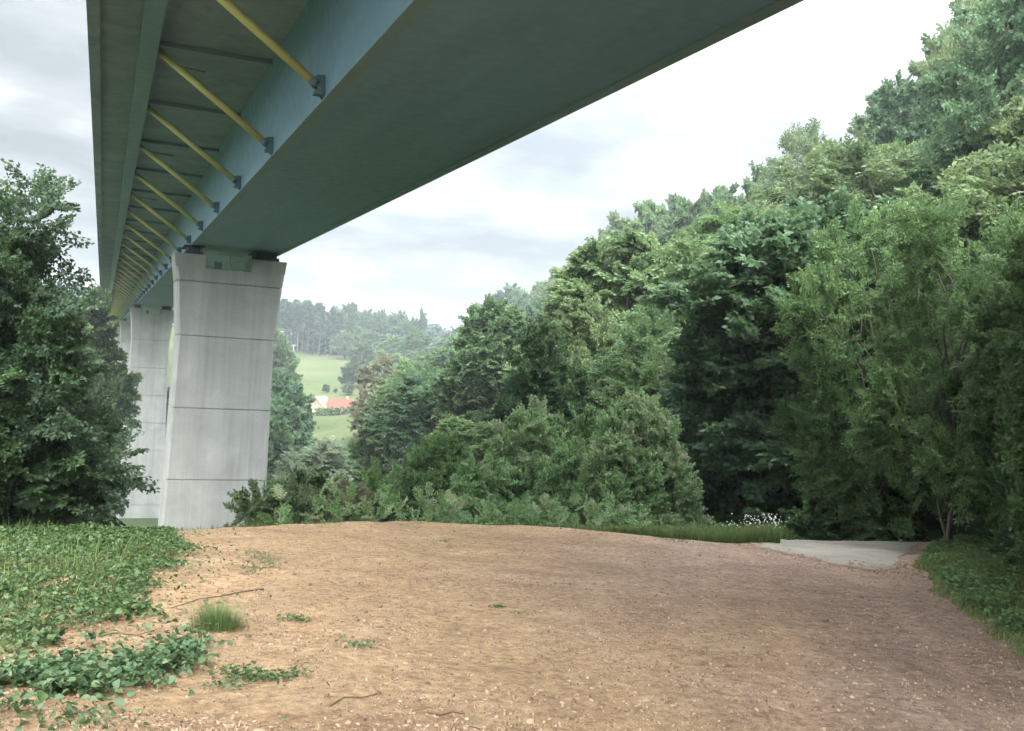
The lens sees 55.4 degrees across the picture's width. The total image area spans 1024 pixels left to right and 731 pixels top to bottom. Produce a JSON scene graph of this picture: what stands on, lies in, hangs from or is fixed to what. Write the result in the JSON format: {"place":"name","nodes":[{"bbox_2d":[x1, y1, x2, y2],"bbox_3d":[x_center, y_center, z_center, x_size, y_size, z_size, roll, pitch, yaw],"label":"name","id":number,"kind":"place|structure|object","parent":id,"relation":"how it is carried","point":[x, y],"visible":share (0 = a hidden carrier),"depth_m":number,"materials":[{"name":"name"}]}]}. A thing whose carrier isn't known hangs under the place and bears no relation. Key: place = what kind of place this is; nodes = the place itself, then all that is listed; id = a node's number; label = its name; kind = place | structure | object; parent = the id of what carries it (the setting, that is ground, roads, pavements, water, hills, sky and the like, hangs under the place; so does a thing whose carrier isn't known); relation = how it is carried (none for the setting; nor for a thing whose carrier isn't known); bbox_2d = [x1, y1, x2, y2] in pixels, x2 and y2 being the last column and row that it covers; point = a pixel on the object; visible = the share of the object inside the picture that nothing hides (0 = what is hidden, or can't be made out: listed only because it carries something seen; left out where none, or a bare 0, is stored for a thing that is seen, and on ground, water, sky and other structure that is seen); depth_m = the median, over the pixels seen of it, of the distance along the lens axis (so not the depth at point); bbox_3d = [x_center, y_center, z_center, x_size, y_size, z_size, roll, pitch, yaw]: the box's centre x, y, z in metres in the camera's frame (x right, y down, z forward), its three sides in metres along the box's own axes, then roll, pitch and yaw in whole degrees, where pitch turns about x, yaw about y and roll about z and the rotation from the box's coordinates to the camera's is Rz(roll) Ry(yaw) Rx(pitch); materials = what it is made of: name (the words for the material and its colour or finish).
{"place":"outdoors","nodes":[
{"label":"outdoors","id":0,"kind":"place"},
{"bbox_2d":[0,515,177,616],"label":"meadow grass","id":1,"kind":"structure","parent":0,"point":[64,570],"depth_m":11.21,"materials":[{"name":"green plant"}]},
{"bbox_2d":[163,518,799,543],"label":"crest grass","id":2,"kind":"structure","parent":0,"point":[766,532],"depth_m":21.08,"materials":[{"name":"green plant"}]},
{"bbox_2d":[0,0,962,334],"label":"sky","id":3,"kind":"structure","parent":0,"point":[514,213],"materials":[{"name":"white"}]},
{"bbox_2d":[98,321,988,541],"bbox_3d":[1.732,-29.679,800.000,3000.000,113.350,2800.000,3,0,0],"label":"terrain","id":4,"kind":"structure","parent":0,"point":[318,372],"depth_m":286.53,"materials":[{"name":"green plant"}]},
{"bbox_2d":[0,354,37,501],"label":"broadleaf tree","id":5,"kind":"object","parent":4,"relation":"on","point":[6,456],"visible":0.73,"depth_m":15.12,"materials":[{"name":"green plant"}]},
{"bbox_2d":[0,183,92,524],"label":"broadleaf tree","id":6,"kind":"object","parent":4,"relation":"on","point":[17,350],"visible":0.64,"depth_m":16.04,"materials":[{"name":"green plant"}]},
{"bbox_2d":[0,449,115,524],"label":"undergrowth","id":7,"kind":"object","parent":4,"relation":"on","point":[68,482],"visible":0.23,"depth_m":15.96,"materials":[{"name":"green plant"}]},
{"bbox_2d":[0,158,159,526],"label":"broadleaf tree","id":8,"kind":"object","parent":4,"relation":"on","point":[80,424],"visible":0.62,"depth_m":16.54,"materials":[{"name":"green plant"}]},
{"bbox_2d":[42,284,118,522],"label":"broadleaf tree","id":9,"kind":"object","parent":4,"relation":"on","point":[96,380],"visible":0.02,"depth_m":90.66,"materials":[{"name":"green plant"}]},
{"bbox_2d":[61,282,143,522],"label":"broadleaf tree","id":10,"kind":"object","parent":4,"relation":"on","point":[121,381],"visible":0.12,"depth_m":111.80,"materials":[{"name":"green plant"}]},
{"bbox_2d":[0,521,257,727],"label":"ground cover","id":11,"kind":"object","parent":4,"relation":"on","point":[116,598],"visible":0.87,"depth_m":9.87,"materials":[{"name":"green plant"}]},
{"bbox_2d":[60,285,463,354],"bbox_3d":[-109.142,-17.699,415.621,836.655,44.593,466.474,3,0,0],"label":"wood","id":12,"kind":"object","parent":4,"relation":"on","point":[434,331],"visible":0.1,"depth_m":485.32,"materials":[{"name":"green plant"}]},
{"bbox_2d":[223,472,313,526],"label":"shrub","id":13,"kind":"object","parent":4,"relation":"on","point":[250,507],"visible":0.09,"depth_m":26.42,"materials":[{"name":"green plant"}]},
{"bbox_2d":[267,414,295,478],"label":"broadleaf tree","id":14,"kind":"object","parent":4,"relation":"on","point":[281,439],"visible":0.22,"depth_m":138.65,"materials":[{"name":"green plant"}]},
{"bbox_2d":[272,329,303,397],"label":"broadleaf tree","id":15,"kind":"object","parent":4,"relation":"on","point":[283,365],"visible":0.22,"depth_m":258.40,"materials":[{"name":"green plant"}]},
{"bbox_2d":[273,447,307,502],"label":"willow tree","id":16,"kind":"object","parent":4,"relation":"on","point":[288,469],"visible":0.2,"depth_m":83.55,"materials":[{"name":"green plant"}]},
{"bbox_2d":[238,465,343,526],"bbox_3d":[-6.632,6.772,30.153,5.065,7.633,5.466,3,0,31],"label":"shrub","id":17,"kind":"object","parent":4,"relation":"on","point":[310,481],"visible":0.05,"depth_m":29.70,"materials":[{"name":"green plant"}]},
{"bbox_2d":[270,394,312,467],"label":"broadleaf tree","id":18,"kind":"object","parent":4,"relation":"on","point":[293,415],"visible":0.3,"depth_m":148.75,"materials":[{"name":"teal plant"}]},
{"bbox_2d":[269,367,318,452],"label":"broadleaf tree","id":19,"kind":"object","parent":4,"relation":"on","point":[282,386],"visible":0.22,"depth_m":168.79,"materials":[{"name":"teal plant"}]},
{"bbox_2d":[290,303,306,352],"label":"pine tree","id":20,"kind":"object","parent":4,"relation":"on","point":[299,308],"visible":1,"depth_m":472.03,"materials":[{"name":"green plant"}]},
{"bbox_2d":[298,435,354,491],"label":"willow tree","id":21,"kind":"object","parent":4,"relation":"on","point":[327,450],"visible":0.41,"depth_m":91.14,"materials":[{"name":"green plant"}]},
{"bbox_2d":[307,396,356,411],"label":"house","id":22,"kind":"structure","parent":4,"relation":"on","point":[323,401],"depth_m":298.93,"materials":[{"name":"tile"}]},
{"bbox_2d":[329,330,355,358],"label":"broadleaf tree","id":23,"kind":"object","parent":4,"relation":"on","point":[347,341],"visible":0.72,"depth_m":459.52,"materials":[{"name":"green plant"}]},
{"bbox_2d":[299,476,390,522],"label":"shrub","id":24,"kind":"object","parent":4,"relation":"on","point":[362,491],"visible":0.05,"depth_m":31.34,"materials":[{"name":"green plant"}]},
{"bbox_2d":[338,302,360,332],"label":"broadleaf tree","id":25,"kind":"object","parent":4,"relation":"on","point":[351,310],"visible":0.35,"depth_m":501.64,"materials":[{"name":"green plant"}]},
{"bbox_2d":[337,362,364,384],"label":"broadleaf tree","id":26,"kind":"object","parent":4,"relation":"on","point":[349,372],"visible":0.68,"depth_m":358.10,"materials":[{"name":"green plant"}]},
{"bbox_2d":[347,342,375,366],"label":"broadleaf tree","id":27,"kind":"object","parent":4,"relation":"on","point":[357,356],"visible":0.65,"depth_m":397.32,"materials":[{"name":"green plant"}]},
{"bbox_2d":[349,389,373,442],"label":"bare branched tree","id":28,"kind":"object","parent":4,"relation":"on","point":[355,414],"visible":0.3,"depth_m":159.22,"materials":[{"name":"brown plant"}]},
{"bbox_2d":[352,308,373,335],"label":"broadleaf tree","id":29,"kind":"object","parent":4,"relation":"on","point":[365,317],"visible":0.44,"depth_m":496.51,"materials":[{"name":"green plant"}]},
{"bbox_2d":[345,436,385,485],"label":"broadleaf tree","id":30,"kind":"object","parent":4,"relation":"on","point":[356,449],"visible":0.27,"depth_m":99.19,"materials":[{"name":"green plant"}]},
{"bbox_2d":[353,329,384,357],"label":"broadleaf tree","id":31,"kind":"object","parent":4,"relation":"on","point":[370,336],"visible":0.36,"depth_m":436.73,"materials":[{"name":"green plant"}]},
{"bbox_2d":[348,354,399,418],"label":"bare branched tree","id":32,"kind":"object","parent":4,"relation":"on","point":[368,372],"visible":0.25,"depth_m":169.19,"materials":[{"name":"brown plant"}]},
{"bbox_2d":[340,456,420,521],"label":"shrub","id":33,"kind":"object","parent":4,"relation":"on","point":[375,480],"visible":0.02,"depth_m":32.83,"materials":[{"name":"green plant"}]},
{"bbox_2d":[372,334,405,359],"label":"broadleaf tree","id":34,"kind":"object","parent":4,"relation":"on","point":[391,343],"visible":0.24,"depth_m":377.94,"materials":[{"name":"green plant"}]},
{"bbox_2d":[356,384,431,476],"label":"broadleaf tree","id":35,"kind":"object","parent":4,"relation":"on","point":[382,401],"visible":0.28,"depth_m":97.50,"materials":[{"name":"green plant"}]},
{"bbox_2d":[350,467,442,521],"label":"shrub","id":36,"kind":"object","parent":4,"relation":"on","point":[409,483],"visible":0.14,"depth_m":29.69,"materials":[{"name":"green plant"}]},
{"bbox_2d":[372,362,439,419],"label":"broadleaf tree","id":37,"kind":"object","parent":4,"relation":"on","point":[425,372],"visible":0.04,"depth_m":111.09,"materials":[{"name":"green plant"}]},
{"bbox_2d":[396,326,432,356],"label":"broadleaf tree","id":38,"kind":"object","parent":4,"relation":"on","point":[413,339],"visible":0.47,"depth_m":367.52,"materials":[{"name":"green plant"}]},
{"bbox_2d":[363,373,474,470],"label":"broadleaf tree","id":39,"kind":"object","parent":4,"relation":"on","point":[398,418],"visible":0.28,"depth_m":86.31,"materials":[{"name":"teal plant"}]},
{"bbox_2d":[387,429,479,521],"bbox_3d":[-2.873,6.355,33.931,4.593,8.444,3.843,3,0,6],"label":"shrub","id":40,"kind":"object","parent":4,"relation":"on","point":[445,453],"visible":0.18,"depth_m":33.56,"materials":[{"name":"green plant"}]},
{"bbox_2d":[412,345,456,370],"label":"broadleaf tree","id":41,"kind":"object","parent":4,"relation":"on","point":[432,357],"visible":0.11,"depth_m":167.29,"materials":[{"name":"green plant"}]},
{"bbox_2d":[86,0,803,530],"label":"viaduct","id":42,"kind":"object","parent":4,"relation":"on","point":[240,146],"visible":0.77,"depth_m":32.00,"materials":[{"name":"paint"}]},
{"bbox_2d":[428,415,476,446],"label":"broadleaf tree","id":43,"kind":"object","parent":4,"relation":"on","point":[453,423],"visible":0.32,"depth_m":63.38,"materials":[{"name":"green plant"}]},
{"bbox_2d":[430,450,523,524],"bbox_3d":[-1.375,5.150,28.998,3.911,5.294,3.268,3,0,-34],"label":"shrub","id":44,"kind":"object","parent":4,"relation":"on","point":[482,474],"visible":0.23,"depth_m":28.99,"materials":[{"name":"green plant"}]},
{"bbox_2d":[468,420,496,466],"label":"broadleaf tree","id":45,"kind":"object","parent":4,"relation":"on","point":[483,437],"visible":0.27,"depth_m":51.46,"materials":[{"name":"green plant"}]},
{"bbox_2d":[428,292,540,443],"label":"broadleaf tree","id":46,"kind":"object","parent":4,"relation":"on","point":[488,334],"visible":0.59,"depth_m":79.15,"materials":[{"name":"green plant"}]},
{"bbox_2d":[0,521,1023,730],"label":"dirt lot","id":47,"kind":"structure","parent":4,"relation":"on","point":[296,707],"depth_m":8.61,"materials":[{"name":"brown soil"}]},
{"bbox_2d":[0,697,149,730],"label":"weed plant","id":48,"kind":"object","parent":47,"relation":"on","point":[81,714],"visible":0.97,"depth_m":5.31,"materials":[{"name":"green plant"}]},
{"bbox_2d":[0,616,232,730],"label":"bindweed","id":49,"kind":"object","parent":47,"relation":"on","point":[54,677],"visible":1,"depth_m":6.27,"materials":[{"name":"green plant"}]},
{"bbox_2d":[45,530,364,730],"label":"seedlings","id":50,"kind":"object","parent":47,"relation":"on","point":[283,717],"visible":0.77,"depth_m":9.35,"materials":[{"name":"green plant"}]},
{"bbox_2d":[180,591,263,633],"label":"grass tuft","id":51,"kind":"object","parent":47,"relation":"on","point":[220,619],"visible":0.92,"depth_m":8.12,"materials":[{"name":"green plant"}]},
{"bbox_2d":[208,660,275,682],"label":"weed plant","id":52,"kind":"object","parent":47,"relation":"on","point":[245,671],"visible":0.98,"depth_m":6.52,"materials":[{"name":"green plant"}]},
{"bbox_2d":[225,665,308,683],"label":"weed plant","id":53,"kind":"object","parent":47,"relation":"on","point":[271,675],"visible":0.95,"depth_m":6.51,"materials":[{"name":"green plant"}]},
{"bbox_2d":[0,706,546,730],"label":"bark litter","id":54,"kind":"object","parent":47,"relation":"on","point":[261,729],"visible":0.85,"depth_m":5.47,"materials":[{"name":"brown wood"}]},
{"bbox_2d":[256,478,653,527],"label":"rim weeds","id":55,"kind":"object","parent":47,"relation":"on","point":[514,510],"visible":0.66,"depth_m":22.70,"materials":[{"name":"green plant"}]},
{"bbox_2d":[0,523,1020,730],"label":"wood chips","id":56,"kind":"object","parent":47,"relation":"on","point":[536,728],"visible":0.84,"depth_m":7.88,"materials":[{"name":"brown wood"}]},
{"bbox_2d":[731,542,925,578],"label":"lane gravel","id":57,"kind":"structure","parent":47,"relation":"on","point":[907,571],"depth_m":17.21,"materials":[{"name":"grey gravel"}]},
{"bbox_2d":[920,534,1023,637],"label":"verge herbs","id":58,"kind":"object","parent":47,"relation":"on","point":[966,592],"visible":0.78,"depth_m":13.75,"materials":[{"name":"green plant"}]},
{"bbox_2d":[471,394,579,524],"bbox_3d":[0.396,4.919,30.975,4.175,8.049,3.501,3,0,38],"label":"shrub","id":59,"kind":"object","parent":4,"relation":"on","point":[518,429],"visible":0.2,"depth_m":30.46,"materials":[{"name":"green plant"}]},
{"bbox_2d":[487,314,596,495],"bbox_3d":[0.839,4.090,37.980,4.971,12.128,5.188,3,0,36],"label":"broadleaf tree","id":60,"kind":"object","parent":4,"relation":"on","point":[553,375],"visible":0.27,"depth_m":37.22,"materials":[{"name":"green plant"}]},
{"bbox_2d":[524,435,598,525],"bbox_3d":[1.641,5.037,28.979,3.086,5.948,2.791,3,0,44],"label":"shrub","id":61,"kind":"object","parent":4,"relation":"on","point":[554,475],"visible":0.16,"depth_m":28.55,"materials":[{"name":"green plant"}]},
{"bbox_2d":[551,401,606,480],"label":"shrub","id":62,"kind":"object","parent":4,"relation":"on","point":[580,426],"visible":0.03,"depth_m":32.68,"materials":[{"name":"green plant"}]},
{"bbox_2d":[552,285,620,440],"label":"broadleaf tree","id":63,"kind":"object","parent":4,"relation":"on","point":[589,328],"visible":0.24,"depth_m":43.38,"materials":[{"name":"green plant"}]},
{"bbox_2d":[535,244,662,339],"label":"broadleaf tree","id":64,"kind":"object","parent":4,"relation":"on","point":[552,309],"visible":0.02,"depth_m":60.44,"materials":[{"name":"green plant"}]},
{"bbox_2d":[546,222,678,363],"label":"broadleaf tree","id":65,"kind":"object","parent":4,"relation":"on","point":[587,270],"visible":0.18,"depth_m":53.76,"materials":[{"name":"green plant"}]},
{"bbox_2d":[563,420,669,528],"bbox_3d":[2.940,4.512,27.472,2.823,5.963,3.093,3,0,-27],"label":"shrub","id":66,"kind":"object","parent":4,"relation":"on","point":[603,454],"visible":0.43,"depth_m":27.06,"materials":[{"name":"green plant"}]},
{"bbox_2d":[593,210,642,242],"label":"broadleaf tree","id":67,"kind":"object","parent":4,"relation":"on","point":[614,220],"visible":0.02,"depth_m":173.59,"materials":[{"name":"green plant"}]},
{"bbox_2d":[321,445,931,541],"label":"slope undergrowth","id":68,"kind":"object","parent":4,"relation":"on","point":[897,523],"visible":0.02,"depth_m":25.56,"materials":[{"name":"green plant"}]},
{"bbox_2d":[620,198,666,246],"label":"broadleaf tree","id":69,"kind":"object","parent":4,"relation":"on","point":[649,210],"depth_m":158.87,"materials":[{"name":"green plant"}]},
{"bbox_2d":[579,386,715,527],"bbox_3d":[3.950,4.450,28.510,3.954,7.667,3.580,3,0,12],"label":"shrub","id":70,"kind":"object","parent":4,"relation":"on","point":[640,411],"visible":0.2,"depth_m":27.80,"materials":[{"name":"green plant"}]},
{"bbox_2d":[580,228,715,400],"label":"broadleaf tree","id":71,"kind":"object","parent":4,"relation":"on","point":[687,251],"visible":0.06,"depth_m":45.78,"materials":[{"name":"green plant"}]},
{"bbox_2d":[584,303,729,470],"bbox_3d":[6.633,3.425,39.343,10.418,11.938,9.129,3,0,-26],"label":"broadleaf tree","id":72,"kind":"object","parent":4,"relation":"on","point":[627,355],"visible":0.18,"depth_m":37.59,"materials":[{"name":"green plant"}]},
{"bbox_2d":[649,442,707,528],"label":"shrub","id":73,"kind":"object","parent":4,"relation":"on","point":[693,496],"visible":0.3,"depth_m":27.40,"materials":[{"name":"green plant"}]},
{"bbox_2d":[648,185,733,245],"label":"broadleaf tree","id":74,"kind":"object","parent":4,"relation":"on","point":[659,231],"visible":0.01,"depth_m":146.24,"materials":[{"name":"green plant"}]},
{"bbox_2d":[659,182,745,268],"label":"broadleaf tree","id":75,"kind":"object","parent":4,"relation":"on","point":[680,216],"visible":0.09,"depth_m":134.92,"materials":[{"name":"green plant"}]},
{"bbox_2d":[661,199,788,313],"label":"broadleaf tree","id":76,"kind":"object","parent":4,"relation":"on","point":[710,224],"visible":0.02,"depth_m":52.81,"materials":[{"name":"green plant"}]},
{"bbox_2d":[671,198,786,258],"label":"broadleaf tree","id":77,"kind":"object","parent":4,"relation":"on","point":[764,208],"depth_m":62.40,"materials":[{"name":"green plant"}]},
{"bbox_2d":[730,157,809,208],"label":"broadleaf tree","id":78,"kind":"object","parent":4,"relation":"on","point":[747,182],"depth_m":112.84,"materials":[{"name":"green plant"}]},
{"bbox_2d":[730,458,831,536],"bbox_3d":[8.637,5.178,29.759,4.074,5.584,3.426,3,0,5],"label":"shrub","id":79,"kind":"object","parent":4,"relation":"on","point":[782,494],"visible":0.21,"depth_m":29.20,"materials":[{"name":"green plant"}]},
{"bbox_2d":[637,184,933,538],"bbox_3d":[9.215,1.623,32.280,10.631,14.678,9.830,3,0,-40],"label":"broadleaf tree","id":80,"kind":"object","parent":4,"relation":"on","point":[726,311],"visible":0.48,"depth_m":29.89,"materials":[{"name":"teal plant"}]},
{"bbox_2d":[746,117,840,210],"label":"broadleaf tree","id":81,"kind":"object","parent":4,"relation":"on","point":[798,147],"visible":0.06,"depth_m":99.43,"materials":[{"name":"green plant"}]},
{"bbox_2d":[749,123,921,237],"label":"broadleaf tree","id":82,"kind":"object","parent":4,"relation":"on","point":[868,172],"visible":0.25,"depth_m":44.00,"materials":[{"name":"green plant"}]},
{"bbox_2d":[756,196,982,540],"bbox_3d":[10.328,0.969,27.138,6.961,11.450,6.215,3,0,12],"label":"broadleaf tree","id":83,"kind":"object","parent":4,"relation":"on","point":[828,287],"visible":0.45,"depth_m":26.09,"materials":[{"name":"green plant"}]},
{"bbox_2d":[755,180,988,521],"bbox_3d":[15.230,0.462,37.644,11.691,14.465,10.757,3,0,3],"label":"broadleaf tree","id":84,"kind":"object","parent":4,"relation":"on","point":[881,201],"visible":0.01,"depth_m":36.36,"materials":[{"name":"green plant"}]},
{"bbox_2d":[846,79,914,135],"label":"broadleaf tree","id":85,"kind":"object","parent":4,"relation":"on","point":[858,118],"depth_m":89.34,"materials":[{"name":"green plant"}]},
{"bbox_2d":[844,69,946,162],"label":"broadleaf tree","id":86,"kind":"object","parent":4,"relation":"on","point":[884,118],"visible":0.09,"depth_m":69.64,"materials":[{"name":"teal plant"}]},
{"bbox_2d":[839,182,1023,542],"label":"broadleaf tree","id":87,"kind":"object","parent":4,"relation":"on","point":[892,383],"visible":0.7,"depth_m":21.74,"materials":[{"name":"green plant"}]},
{"bbox_2d":[839,137,1023,421],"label":"broadleaf tree","id":88,"kind":"object","parent":4,"relation":"on","point":[987,210],"visible":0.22,"depth_m":28.87,"materials":[{"name":"green plant"}]},
{"bbox_2d":[895,0,1001,137],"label":"broadleaf tree","id":89,"kind":"object","parent":4,"relation":"on","point":[926,45],"visible":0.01,"depth_m":79.86,"materials":[{"name":"green plant"}]},
{"bbox_2d":[896,106,1001,204],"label":"broadleaf tree","id":90,"kind":"object","parent":4,"relation":"on","point":[926,176],"visible":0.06,"depth_m":42.90,"materials":[{"name":"green plant"}]},
{"bbox_2d":[906,0,1021,137],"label":"broadleaf tree","id":91,"kind":"object","parent":4,"relation":"on","point":[942,52],"visible":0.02,"depth_m":68.69,"materials":[{"name":"green plant"}]},
{"bbox_2d":[906,0,1023,195],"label":"broadleaf tree","id":92,"kind":"object","parent":4,"relation":"on","point":[959,88],"visible":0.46,"depth_m":42.93,"materials":[{"name":"teal plant"}]},
{"bbox_2d":[937,292,1011,538],"bbox_3d":[11.896,1.266,20.927,4.983,7.641,4.967,3,0,-16],"label":"broadleaf tree","id":93,"kind":"object","parent":4,"relation":"on","point":[958,385],"visible":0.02,"depth_m":21.50,"materials":[{"name":"green plant"}]},
{"bbox_2d":[947,250,1023,569],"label":"broadleaf tree","id":94,"kind":"object","parent":4,"relation":"on","point":[988,365],"visible":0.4,"depth_m":15.57,"materials":[{"name":"green plant"}]},
{"bbox_2d":[952,269,1020,542],"bbox_3d":[10.263,1.013,18.022,4.255,7.238,4.254,3,0,-40],"label":"broadleaf tree","id":95,"kind":"object","parent":4,"relation":"on","point":[981,458],"visible":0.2,"depth_m":18.02,"materials":[{"name":"green plant"}]},
{"bbox_2d":[949,79,1023,233],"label":"broadleaf tree","id":96,"kind":"object","parent":4,"relation":"on","point":[1009,129],"visible":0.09,"depth_m":32.62,"materials":[{"name":"green plant"}]},
{"bbox_2d":[970,488,1023,566],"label":"verge undergrowth","id":97,"kind":"object","parent":4,"relation":"on","point":[1004,538],"visible":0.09,"depth_m":17.76,"materials":[{"name":"green plant"}]},
{"bbox_2d":[978,225,1023,555],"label":"broadleaf tree","id":98,"kind":"object","parent":4,"relation":"on","point":[1013,443],"visible":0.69,"depth_m":12.96,"materials":[{"name":"green plant"}]},
{"bbox_2d":[980,248,1023,416],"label":"broadleaf tree","id":99,"kind":"object","parent":4,"relation":"on","point":[1016,308],"visible":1,"depth_m":10.67,"materials":[{"name":"green plant"}]},
{"bbox_2d":[753,539,923,569],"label":"paved lane","id":100,"kind":"structure","parent":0,"point":[881,552],"depth_m":20.00,"materials":[{"name":"grey concrete"}]},
{"bbox_2d":[912,537,1023,658],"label":"verge grass","id":101,"kind":"structure","parent":0,"point":[933,578],"depth_m":13.58,"materials":[{"name":"green plant"}]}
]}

